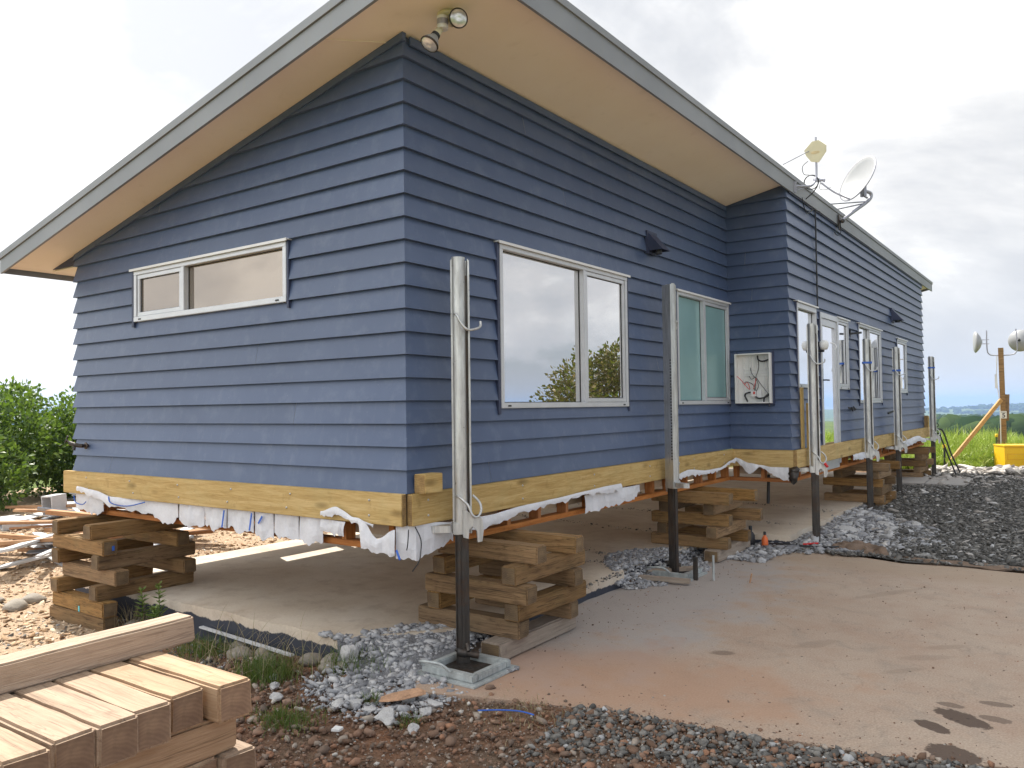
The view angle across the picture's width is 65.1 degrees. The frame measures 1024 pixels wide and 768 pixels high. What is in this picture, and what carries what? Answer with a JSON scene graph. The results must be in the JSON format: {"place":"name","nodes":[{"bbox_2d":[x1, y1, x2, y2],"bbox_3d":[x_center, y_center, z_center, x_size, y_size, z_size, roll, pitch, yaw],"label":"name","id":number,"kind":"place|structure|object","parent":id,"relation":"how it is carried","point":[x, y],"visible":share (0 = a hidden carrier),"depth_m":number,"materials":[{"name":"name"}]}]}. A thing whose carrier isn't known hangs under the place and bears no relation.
{"place":"outdoors","nodes":[
{"label":"outdoors","id":0,"kind":"place"},
{"bbox_2d":[0,487,329,655],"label":"bark ground","id":1,"kind":"structure","parent":0,"point":[32,500],"depth_m":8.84,"materials":[{"name":"wood"}]},
{"bbox_2d":[0,427,37,511],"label":"hedge shrub","id":2,"kind":"object","parent":1,"relation":"on","point":[16,475],"visible":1,"depth_m":12.93,"materials":[{"name":"green plant"}]},
{"bbox_2d":[0,533,53,552],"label":"scrap board","id":3,"kind":"object","parent":1,"relation":"on","point":[17,546],"visible":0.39,"depth_m":9.10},
{"bbox_2d":[44,527,51,532],"bbox_3d":[-5.788,1.881,10.493,0.711,0.060,0.136,-7,-6,16],"label":"scrap board","id":4,"kind":"object","parent":3,"relation":"on","point":[47,529],"visible":0.26,"depth_m":10.51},
{"bbox_2d":[9,525,51,529],"bbox_3d":[-5.665,1.847,10.610,2.087,0.032,0.112,-5,-8,7],"label":"scrap board","id":5,"kind":"object","parent":4,"relation":"on","point":[28,527],"visible":0.4,"depth_m":10.65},
{"bbox_2d":[0,520,51,524],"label":"scrap board","id":6,"kind":"object","parent":5,"relation":"on","point":[26,522],"depth_m":10.52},
{"bbox_2d":[45,509,234,531],"bbox_3d":[-4.911,1.822,10.722,2.850,0.058,0.123,3,-1,9],"label":"scrap board","id":7,"kind":"object","parent":6,"relation":"on","point":[63,513],"visible":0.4,"depth_m":10.83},
{"bbox_2d":[0,375,75,502],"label":"hedge shrub","id":8,"kind":"object","parent":1,"relation":"on","point":[27,428],"visible":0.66,"depth_m":14.23,"materials":[{"name":"green plant"}]},
{"bbox_2d":[36,385,76,498],"bbox_3d":[-7.374,1.065,15.627,3.199,2.524,3.333,-1,-2,-1],"label":"hedge shrub","id":9,"kind":"object","parent":1,"relation":"on","point":[70,409],"visible":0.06,"depth_m":14.62,"materials":[{"name":"green plant"}]},
{"bbox_2d":[50,604,117,630],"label":"timber block","id":10,"kind":"object","parent":1,"relation":"on","point":[67,615],"depth_m":6.79,"materials":[{"name":"wood"}]},
{"bbox_2d":[53,590,117,618],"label":"timber block","id":11,"kind":"object","parent":10,"relation":"on","point":[75,600],"depth_m":6.79,"materials":[{"name":"brown wood"}]},
{"bbox_2d":[50,565,152,591],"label":"timber block","id":12,"kind":"object","parent":11,"relation":"on","point":[61,583],"depth_m":7.15,"materials":[{"name":"wood"}]},
{"bbox_2d":[137,556,195,573],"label":"timber block","id":13,"kind":"object","parent":12,"relation":"on","point":[183,564],"depth_m":7.21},
{"bbox_2d":[88,571,193,601],"bbox_3d":[-3.230,1.752,7.039,0.128,0.125,0.904,-2,-2,36],"label":"timber block","id":14,"kind":"object","parent":11,"relation":"on","point":[99,592],"depth_m":6.96,"materials":[{"name":"wood"}]},
{"bbox_2d":[62,560,128,586],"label":"timber block","id":15,"kind":"object","parent":14,"relation":"on","point":[82,569],"depth_m":6.83,"materials":[{"name":"wood"}]},
{"bbox_2d":[51,538,153,562],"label":"timber block","id":16,"kind":"object","parent":15,"relation":"on","point":[60,555],"depth_m":7.21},
{"bbox_2d":[53,533,117,556],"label":"timber block","id":17,"kind":"object","parent":16,"relation":"on","point":[78,542],"depth_m":6.82,"materials":[{"name":"wood"}]},
{"bbox_2d":[52,514,134,533],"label":"timber block","id":18,"kind":"object","parent":17,"relation":"on","point":[67,525],"depth_m":7.21,"materials":[{"name":"wood"}]},
{"bbox_2d":[83,518,186,539],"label":"timber block","id":19,"kind":"object","parent":17,"relation":"on","point":[104,530],"depth_m":6.94,"materials":[{"name":"wood"}]},
{"bbox_2d":[123,529,188,545],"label":"timber block","id":20,"kind":"object","parent":16,"relation":"on","point":[174,537],"depth_m":7.21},
{"bbox_2d":[91,540,194,570],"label":"timber block","id":21,"kind":"object","parent":15,"relation":"on","point":[133,556],"depth_m":6.98,"materials":[{"name":"wood"}]},
{"bbox_2d":[0,617,275,669],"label":"corner gravel","id":22,"kind":"structure","parent":1,"relation":"on","point":[203,660],"depth_m":6.19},
{"bbox_2d":[0,0,1023,412],"label":"sky","id":23,"kind":"structure","parent":0,"point":[932,91],"materials":[{"name":"white"}]},
{"bbox_2d":[3,408,1023,767],"bbox_3d":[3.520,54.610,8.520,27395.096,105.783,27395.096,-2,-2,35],"label":"ground","id":24,"kind":"structure","parent":0,"point":[375,754],"depth_m":4.21,"materials":[{"name":"soil"}]},
{"bbox_2d":[167,624,239,663],"bbox_3d":[-2.289,1.912,5.920,0.769,0.162,0.652,-2,-2,35],"label":"grass tuft","id":25,"kind":"object","parent":24,"relation":"on","point":[196,649],"visible":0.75,"depth_m":5.89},
{"bbox_2d":[199,626,293,656],"bbox_3d":[-2.000,1.907,5.976,1.277,0.032,0.035,-2,-2,41],"label":"white batten","id":26,"kind":"object","parent":24,"relation":"on","point":[239,638],"visible":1,"depth_m":5.96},
{"bbox_2d":[164,601,366,696],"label":"dry grass","id":27,"kind":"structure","parent":24,"relation":"on","point":[259,651],"depth_m":5.42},
{"bbox_2d":[230,643,310,689],"bbox_3d":[-1.608,1.816,5.188,0.616,0.174,0.654,-1,-2,1],"label":"grass tuft","id":28,"kind":"object","parent":24,"relation":"on","point":[268,670],"visible":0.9,"depth_m":5.16,"materials":[{"name":"plant"}]},
{"bbox_2d":[244,697,340,740],"bbox_3d":[-1.230,1.817,4.428,0.624,0.093,0.487,-2,-2,35],"label":"grass tuft","id":29,"kind":"object","parent":24,"relation":"on","point":[280,713],"visible":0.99,"depth_m":4.40,"materials":[{"name":"plant"}]},
{"bbox_2d":[311,634,407,675],"bbox_3d":[-1.014,1.793,5.325,0.643,0.175,0.678,-2,-2,35],"label":"rubble","id":30,"kind":"object","parent":24,"relation":"on","point":[341,661],"visible":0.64,"depth_m":5.24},
{"bbox_2d":[297,621,518,724],"bbox_3d":[-0.773,1.804,5.241,1.408,0.220,1.574,-2,-2,35],"label":"concrete rubble","id":31,"kind":"object","parent":24,"relation":"on","point":[351,692],"visible":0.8,"depth_m":5.10,"materials":[{"name":"gravel"}]},
{"bbox_2d":[379,688,426,701],"bbox_3d":[-0.640,1.819,4.700,0.282,0.041,0.178,-5,-8,-14],"label":"rusty flake","id":32,"kind":"object","parent":31,"relation":"on","point":[405,694],"visible":1,"depth_m":4.67,"materials":[{"name":"metal"}]},
{"bbox_2d":[75,468,895,656],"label":"floor slab","id":33,"kind":"structure","parent":24,"relation":"on","point":[335,588],"depth_m":7.49,"materials":[{"name":"concrete"}]},
{"bbox_2d":[12,403,1023,424],"bbox_3d":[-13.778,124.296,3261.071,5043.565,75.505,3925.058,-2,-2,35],"label":"ridge woodland","id":34,"kind":"object","parent":24,"relation":"on","point":[1019,407],"visible":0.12,"depth_m":3104.97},
{"bbox_2d":[19,413,1023,441],"bbox_3d":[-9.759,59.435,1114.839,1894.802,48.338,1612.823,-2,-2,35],"label":"woodland","id":35,"kind":"object","parent":24,"relation":"on","point":[1015,423],"visible":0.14,"depth_m":235.90,"materials":[{"name":"plant"}]},
{"bbox_2d":[466,684,617,746],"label":"gravel","id":36,"kind":"structure","parent":24,"relation":"on","point":[526,711],"depth_m":4.45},
{"bbox_2d":[489,703,990,767],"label":"coarse gravel","id":37,"kind":"structure","parent":24,"relation":"on","point":[813,751],"depth_m":3.98,"materials":[{"name":"gravel"}]},
{"bbox_2d":[848,424,1023,468],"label":"long grass","id":38,"kind":"structure","parent":24,"relation":"on","point":[978,450],"depth_m":20.39,"materials":[{"name":"plant"}]},
{"bbox_2d":[928,464,1023,474],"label":"pale shoreline stones","id":39,"kind":"object","parent":24,"relation":"on","point":[1008,469],"visible":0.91,"depth_m":17.43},
{"bbox_2d":[948,329,1023,460],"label":"aerial post","id":40,"kind":"object","parent":24,"relation":"on","point":[1016,340],"visible":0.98,"depth_m":19.73,"materials":[{"name":"brown wood"}]},
{"bbox_2d":[993,444,1023,466],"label":"tool box","id":41,"kind":"object","parent":24,"relation":"on","point":[1007,454],"visible":0.84,"depth_m":18.62,"materials":[{"name":"yellow paint"}]},
{"bbox_2d":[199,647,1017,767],"bbox_3d":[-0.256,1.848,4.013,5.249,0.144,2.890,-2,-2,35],"label":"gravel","id":42,"kind":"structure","parent":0,"point":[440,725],"depth_m":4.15,"materials":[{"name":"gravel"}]},
{"bbox_2d":[373,707,394,725],"bbox_3d":[-0.693,1.837,4.443,0.158,0.066,0.117,-2,-2,41],"label":"concrete chunk","id":43,"kind":"object","parent":42,"relation":"on","point":[384,715],"visible":0.97,"depth_m":4.42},
{"bbox_2d":[409,551,1023,767],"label":"driveway","id":44,"kind":"structure","parent":0,"point":[711,633],"depth_m":5.35,"materials":[{"name":"concrete"}]},
{"bbox_2d":[417,256,519,688],"bbox_3d":[-0.318,0.502,5.197,0.500,2.700,0.510,-2,-2,35],"label":"lifting jack","id":45,"kind":"object","parent":44,"relation":"on","point":[463,665],"visible":1,"depth_m":5.28,"materials":[{"name":"metal"}]},
{"bbox_2d":[0,0,932,571],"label":"raised house","id":46,"kind":"structure","parent":45,"relation":"on","point":[254,256],"depth_m":6.42,"materials":[{"name":"blue paint"}]},
{"bbox_2d":[129,238,291,326],"bbox_3d":[-2.473,-0.781,6.488,2.125,0.507,0.112,-2,-2,35],"label":"window","id":47,"kind":"structure","parent":46,"relation":"in","point":[257,274],"depth_m":6.43,"materials":[{"name":"glass"}]},
{"bbox_2d":[420,7,467,52],"bbox_3d":[-0.447,-2.235,5.083,0.279,0.282,0.228,0,-2,-26],"label":"security light","id":48,"kind":"object","parent":46,"relation":"attached to","point":[457,17],"visible":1,"depth_m":5.04,"materials":[{"name":"beige plastic"}]},
{"bbox_2d":[494,240,630,413],"bbox_3d":[0.486,-0.407,6.867,0.112,1.302,2.125,-2,-2,35],"label":"window","id":49,"kind":"structure","parent":46,"relation":"in","point":[562,324],"depth_m":6.76,"materials":[{"name":"glass"}]},
{"bbox_2d":[676,288,730,408],"bbox_3d":[2.210,-0.365,9.282,0.112,1.292,1.620,-2,-2,35],"label":"window","id":50,"kind":"structure","parent":46,"relation":"in","point":[703,329],"depth_m":9.25,"materials":[{"name":"glass"}]},
{"bbox_2d":[734,351,774,406],"bbox_3d":[2.905,-0.056,9.659,0.470,0.664,0.129,-2,-2,35],"label":"meter box","id":51,"kind":"object","parent":46,"relation":"attached to","point":[754,378],"visible":1,"depth_m":9.68,"materials":[{"name":"white plastic"}]},
{"bbox_2d":[783,137,826,211],"bbox_3d":[3.627,-2.602,9.835,0.412,0.893,0.673,-2,-2,35],"label":"panel antenna","id":52,"kind":"object","parent":46,"relation":"attached to","point":[815,150],"visible":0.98,"depth_m":9.85,"materials":[{"name":"beige plastic"}]},
{"bbox_2d":[793,300,818,390],"bbox_3d":[3.684,-0.457,10.078,0.112,1.102,0.925,-2,-2,35],"label":"window","id":53,"kind":"structure","parent":46,"relation":"in","point":[805,313],"depth_m":10.01,"materials":[{"name":"glass"}]},
{"bbox_2d":[817,311,840,463],"bbox_3d":[4.323,0.074,10.893,0.178,2.040,0.960,-2,-2,35],"label":"door","id":54,"kind":"structure","parent":46,"relation":"in","point":[830,425],"depth_m":10.97,"materials":[{"name":"glass"}]},
{"bbox_2d":[837,316,849,392],"bbox_3d":[4.755,-0.411,11.580,0.112,1.067,0.695,-2,-2,35],"label":"window","id":55,"kind":"structure","parent":46,"relation":"in","point":[843,324],"depth_m":11.68,"materials":[{"name":"glass"}]},
{"bbox_2d":[813,156,875,235],"bbox_3d":[4.707,-2.684,11.469,1.000,1.167,0.705,-1,-2,-7],"label":"satellite dish","id":56,"kind":"object","parent":46,"relation":"attached to","point":[857,179],"visible":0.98,"depth_m":11.49,"materials":[{"name":"white paint"}]},
{"bbox_2d":[856,322,882,405],"bbox_3d":[5.814,-0.292,13.058,0.112,1.287,1.735,-2,-2,35],"label":"window","id":57,"kind":"structure","parent":46,"relation":"in","point":[868,332],"depth_m":13.29,"materials":[{"name":"glass"}]},
{"bbox_2d":[895,338,907,394],"bbox_3d":[7.416,-0.319,15.307,0.112,1.067,1.015,-2,-2,35],"label":"window","id":58,"kind":"structure","parent":46,"relation":"in","point":[901,343],"depth_m":15.50,"materials":[{"name":"glass"}]},
{"bbox_2d":[481,615,575,658],"bbox_3d":[0.140,1.795,5.759,0.168,0.129,1.012,-2,-2,34],"label":"timber block","id":59,"kind":"object","parent":44,"relation":"on","point":[543,628],"depth_m":5.63,"materials":[{"name":"wood"}]},
{"bbox_2d":[418,602,528,639],"bbox_3d":[-0.286,1.675,5.696,0.907,0.126,0.128,-2,-2,34],"label":"timber block","id":60,"kind":"object","parent":59,"relation":"on","point":[490,623],"depth_m":5.58,"materials":[{"name":"wood"}]},
{"bbox_2d":[427,574,501,608],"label":"timber block","id":61,"kind":"object","parent":60,"relation":"on","point":[438,600],"depth_m":5.80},
{"bbox_2d":[425,571,536,605],"bbox_3d":[-0.230,1.421,5.610,0.909,0.126,0.128,-2,-2,35],"label":"timber block","id":62,"kind":"object","parent":61,"relation":"on","point":[493,589],"depth_m":5.50,"materials":[{"name":"wood"}]},
{"bbox_2d":[433,553,495,573],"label":"timber block","id":63,"kind":"object","parent":62,"relation":"on","point":[443,563],"depth_m":5.81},
{"bbox_2d":[438,538,546,564],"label":"timber block","id":64,"kind":"object","parent":63,"relation":"on","point":[513,551],"depth_m":5.57,"materials":[{"name":"wood"}]},
{"bbox_2d":[483,529,582,553],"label":"timber block","id":65,"kind":"object","parent":63,"relation":"on","point":[563,543],"depth_m":5.91,"materials":[{"name":"wood"}]},
{"bbox_2d":[502,548,584,585],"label":"timber block","id":66,"kind":"object","parent":62,"relation":"on","point":[515,574],"depth_m":5.57,"materials":[{"name":"wood"}]},
{"bbox_2d":[504,580,585,621],"bbox_3d":[0.256,1.544,5.763,0.128,0.125,0.904,-2,-2,35],"label":"timber block","id":67,"kind":"object","parent":60,"relation":"on","point":[552,597],"depth_m":5.67,"materials":[{"name":"wood"}]},
{"bbox_2d":[479,560,582,586],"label":"timber block","id":68,"kind":"object","parent":67,"relation":"on","point":[572,577],"depth_m":5.95,"materials":[{"name":"wood"}]},
{"bbox_2d":[475,598,577,618],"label":"timber block","id":69,"kind":"object","parent":59,"relation":"on","point":[568,610],"depth_m":5.97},
{"bbox_2d":[603,546,710,589],"bbox_3d":[1.502,1.841,8.287,1.012,0.202,2.224,-2,-2,35],"label":"slab edge rubble","id":70,"kind":"object","parent":44,"relation":"on","point":[624,560],"visible":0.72,"depth_m":8.14,"materials":[{"name":"gravel"}]},
{"bbox_2d":[638,574,690,583],"bbox_3d":[1.447,1.860,7.652,0.506,0.040,0.060,-2,-2,26],"label":"loose board","id":71,"kind":"object","parent":44,"relation":"on","point":[669,579],"visible":0.82,"depth_m":7.62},
{"bbox_2d":[643,283,707,580],"bbox_3d":[1.599,0.448,8.044,0.500,2.920,0.510,-2,-2,35],"label":"lifting jack","id":72,"kind":"object","parent":44,"relation":"on","point":[673,483],"visible":0.94,"depth_m":8.02,"materials":[{"name":"metal"}]},
{"bbox_2d":[696,502,944,562],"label":"broken concrete bank","id":73,"kind":"structure","parent":0,"point":[861,518],"depth_m":9.79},
{"bbox_2d":[704,540,749,562],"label":"timber block","id":74,"kind":"object","parent":73,"relation":"on","point":[720,555],"depth_m":8.71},
{"bbox_2d":[651,531,731,549],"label":"timber block","id":75,"kind":"object","parent":74,"relation":"on","point":[699,541],"depth_m":8.83,"materials":[{"name":"wood"}]},
{"bbox_2d":[678,525,750,541],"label":"timber block","id":76,"kind":"object","parent":74,"relation":"on","point":[743,535],"depth_m":9.25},
{"bbox_2d":[706,519,745,538],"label":"timber block","id":77,"kind":"object","parent":76,"relation":"on","point":[714,532],"depth_m":8.77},
{"bbox_2d":[651,510,732,526],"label":"timber block","id":78,"kind":"object","parent":77,"relation":"on","point":[700,518],"depth_m":8.80,"materials":[{"name":"wood"}]},
{"bbox_2d":[659,501,695,511],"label":"timber block","id":79,"kind":"object","parent":78,"relation":"on","point":[663,505],"depth_m":9.02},
{"bbox_2d":[651,489,732,505],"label":"timber block","id":80,"kind":"object","parent":79,"relation":"on","point":[711,498],"depth_m":8.62,"materials":[{"name":"wood"}]},
{"bbox_2d":[703,500,741,514],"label":"timber block","id":81,"kind":"object","parent":78,"relation":"on","point":[709,509],"depth_m":8.72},
{"bbox_2d":[688,486,758,500],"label":"timber block","id":82,"kind":"object","parent":81,"relation":"on","point":[739,494],"depth_m":8.90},
{"bbox_2d":[685,505,762,520],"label":"timber block","id":83,"kind":"object","parent":77,"relation":"on","point":[755,514],"depth_m":9.16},
{"bbox_2d":[796,470,1023,570],"bbox_3d":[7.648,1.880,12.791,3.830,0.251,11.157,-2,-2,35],"label":"dark gravel","id":84,"kind":"structure","parent":0,"point":[975,550],"depth_m":10.81,"materials":[{"name":"gravel"}]},
{"bbox_2d":[799,323,828,541],"bbox_3d":[3.601,0.590,9.632,0.383,2.635,0.156,-2,-2,35],"label":"lifting jack","id":85,"kind":"object","parent":84,"relation":"on","point":[817,465],"visible":0.97,"depth_m":9.60,"materials":[{"name":"metal"}]},
{"bbox_2d":[831,540,888,555],"bbox_3d":[3.984,1.845,9.099,0.383,0.127,0.692,1,-2,-42],"label":"sacking","id":86,"kind":"object","parent":84,"relation":"on","point":[861,545],"visible":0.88,"depth_m":9.07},
{"bbox_2d":[862,339,879,508],"bbox_3d":[5.310,0.637,12.041,0.368,2.635,0.170,-1,-2,18],"label":"lifting jack","id":87,"kind":"object","parent":84,"relation":"on","point":[870,451],"visible":0.94,"depth_m":12.03,"materials":[{"name":"metal"}]},
{"bbox_2d":[875,499,892,506],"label":"timber block","id":88,"kind":"object","parent":84,"relation":"on","point":[885,503],"depth_m":12.51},
{"bbox_2d":[824,492,885,502],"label":"timber block","id":89,"kind":"object","parent":88,"relation":"on","point":[854,497],"depth_m":12.71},
{"bbox_2d":[843,489,896,498],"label":"timber block","id":90,"kind":"object","parent":88,"relation":"on","point":[893,494],"depth_m":13.20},
{"bbox_2d":[873,484,891,494],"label":"timber block","id":91,"kind":"object","parent":90,"relation":"on","point":[886,488],"depth_m":12.48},
{"bbox_2d":[823,477,884,486],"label":"timber block","id":92,"kind":"object","parent":91,"relation":"on","point":[847,481],"depth_m":12.70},
{"bbox_2d":[846,474,895,483],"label":"timber block","id":93,"kind":"object","parent":91,"relation":"on","point":[890,479],"depth_m":12.98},
{"bbox_2d":[873,469,890,478],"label":"timber block","id":94,"kind":"object","parent":93,"relation":"on","point":[878,475],"depth_m":12.49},
{"bbox_2d":[838,463,889,471],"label":"timber block","id":95,"kind":"object","parent":94,"relation":"on","point":[882,467],"depth_m":12.43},
{"bbox_2d":[885,347,907,491],"bbox_3d":[6.656,0.673,13.932,0.368,2.635,0.170,-1,-2,21],"label":"lifting jack","id":96,"kind":"object","parent":84,"relation":"on","point":[899,446],"visible":0.93,"depth_m":13.92,"materials":[{"name":"metal"}]},
{"bbox_2d":[834,469,1023,557],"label":"pale flat stones","id":97,"kind":"object","parent":84,"relation":"on","point":[944,475],"visible":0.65,"depth_m":14.89,"materials":[{"name":"stone"}]},
{"bbox_2d":[925,356,940,474],"bbox_3d":[8.868,0.732,16.998,0.368,2.635,0.170,-1,-2,23],"label":"lifting jack","id":98,"kind":"object","parent":84,"relation":"on","point":[934,436],"visible":0.91,"depth_m":16.98,"materials":[{"name":"metal"}]},
{"bbox_2d":[925,477,971,485],"bbox_3d":[8.460,1.900,15.505,0.760,0.065,1.650,-2,-2,35],"label":"paver","id":99,"kind":"object","parent":84,"relation":"on","point":[953,481],"visible":0.65,"depth_m":15.34,"materials":[{"name":"concrete"}]},
{"bbox_2d":[892,556,1023,571],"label":"sacking","id":100,"kind":"object","parent":84,"relation":"on","point":[994,567],"visible":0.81,"depth_m":8.23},
{"label":"scrap board","id":101,"kind":"object","parent":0,"visible":0},
{"bbox_2d":[5,504,75,508],"bbox_3d":[-6.575,1.829,12.052,2.464,0.046,0.074,-3,-10,14],"label":"scrap board","id":102,"kind":"object","parent":101,"relation":"on","point":[31,506],"visible":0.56,"depth_m":12.21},
{"bbox_2d":[41,493,67,515],"bbox_3d":[-6.845,1.809,12.008,0.240,0.300,0.240,-5,1,25],"label":"box carcass","id":103,"kind":"object","parent":102,"relation":"on","point":[58,501],"visible":0.69,"depth_m":11.96},
{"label":"timber block","id":104,"kind":"object","parent":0,"visible":0},
{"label":"timber block","id":105,"kind":"object","parent":104,"relation":"on","visible":0},
{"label":"timber block","id":106,"kind":"object","parent":105,"relation":"on","visible":0},
{"bbox_2d":[184,756,216,767],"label":"timber block","id":107,"kind":"object","parent":106,"relation":"on","point":[210,762],"depth_m":2.64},
{"bbox_2d":[94,718,235,767],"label":"timber block","id":108,"kind":"object","parent":107,"relation":"on","point":[205,739],"depth_m":2.60,"materials":[{"name":"wood"}]},
{"bbox_2d":[9,681,138,767],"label":"timber block","id":109,"kind":"object","parent":108,"relation":"on","point":[116,732],"depth_m":2.39,"materials":[{"name":"wood"}]},
{"bbox_2d":[50,671,170,752],"bbox_3d":[-1.454,1.059,2.709,0.905,0.125,0.129,-2,-2,36],"label":"timber block","id":110,"kind":"object","parent":108,"relation":"on","point":[152,713],"depth_m":2.50,"materials":[{"name":"wood"}]},
{"bbox_2d":[88,661,202,734],"bbox_3d":[-1.409,1.062,2.831,0.908,0.125,0.128,-2,-2,35],"label":"timber block","id":111,"kind":"object","parent":108,"relation":"on","point":[184,699],"depth_m":2.62,"materials":[{"name":"wood"}]},
{"bbox_2d":[121,651,251,723],"bbox_3d":[-1.284,1.064,2.920,0.911,0.125,0.129,-2,-2,35],"label":"timber block","id":112,"kind":"object","parent":108,"relation":"on","point":[226,696],"depth_m":2.70,"materials":[{"name":"wood"}]},
{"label":"timber block","id":113,"kind":"object","parent":107,"relation":"on","visible":0},
{"bbox_2d":[0,727,50,767],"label":"timber block","id":114,"kind":"object","parent":113,"relation":"on","point":[17,751],"depth_m":2.15,"materials":[{"name":"wood"}]},
{"bbox_2d":[0,613,194,694],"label":"timber block","id":115,"kind":"object","parent":114,"relation":"on","point":[22,669],"depth_m":2.82,"materials":[{"name":"wood"}]},
{"bbox_2d":[0,693,95,767],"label":"timber block","id":116,"kind":"object","parent":113,"relation":"on","point":[67,742],"depth_m":2.29,"materials":[{"name":"wood"}]},
{"bbox_2d":[214,739,255,767],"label":"timber block","id":117,"kind":"object","parent":106,"relation":"on","point":[240,754],"depth_m":2.72,"materials":[{"name":"wood"}]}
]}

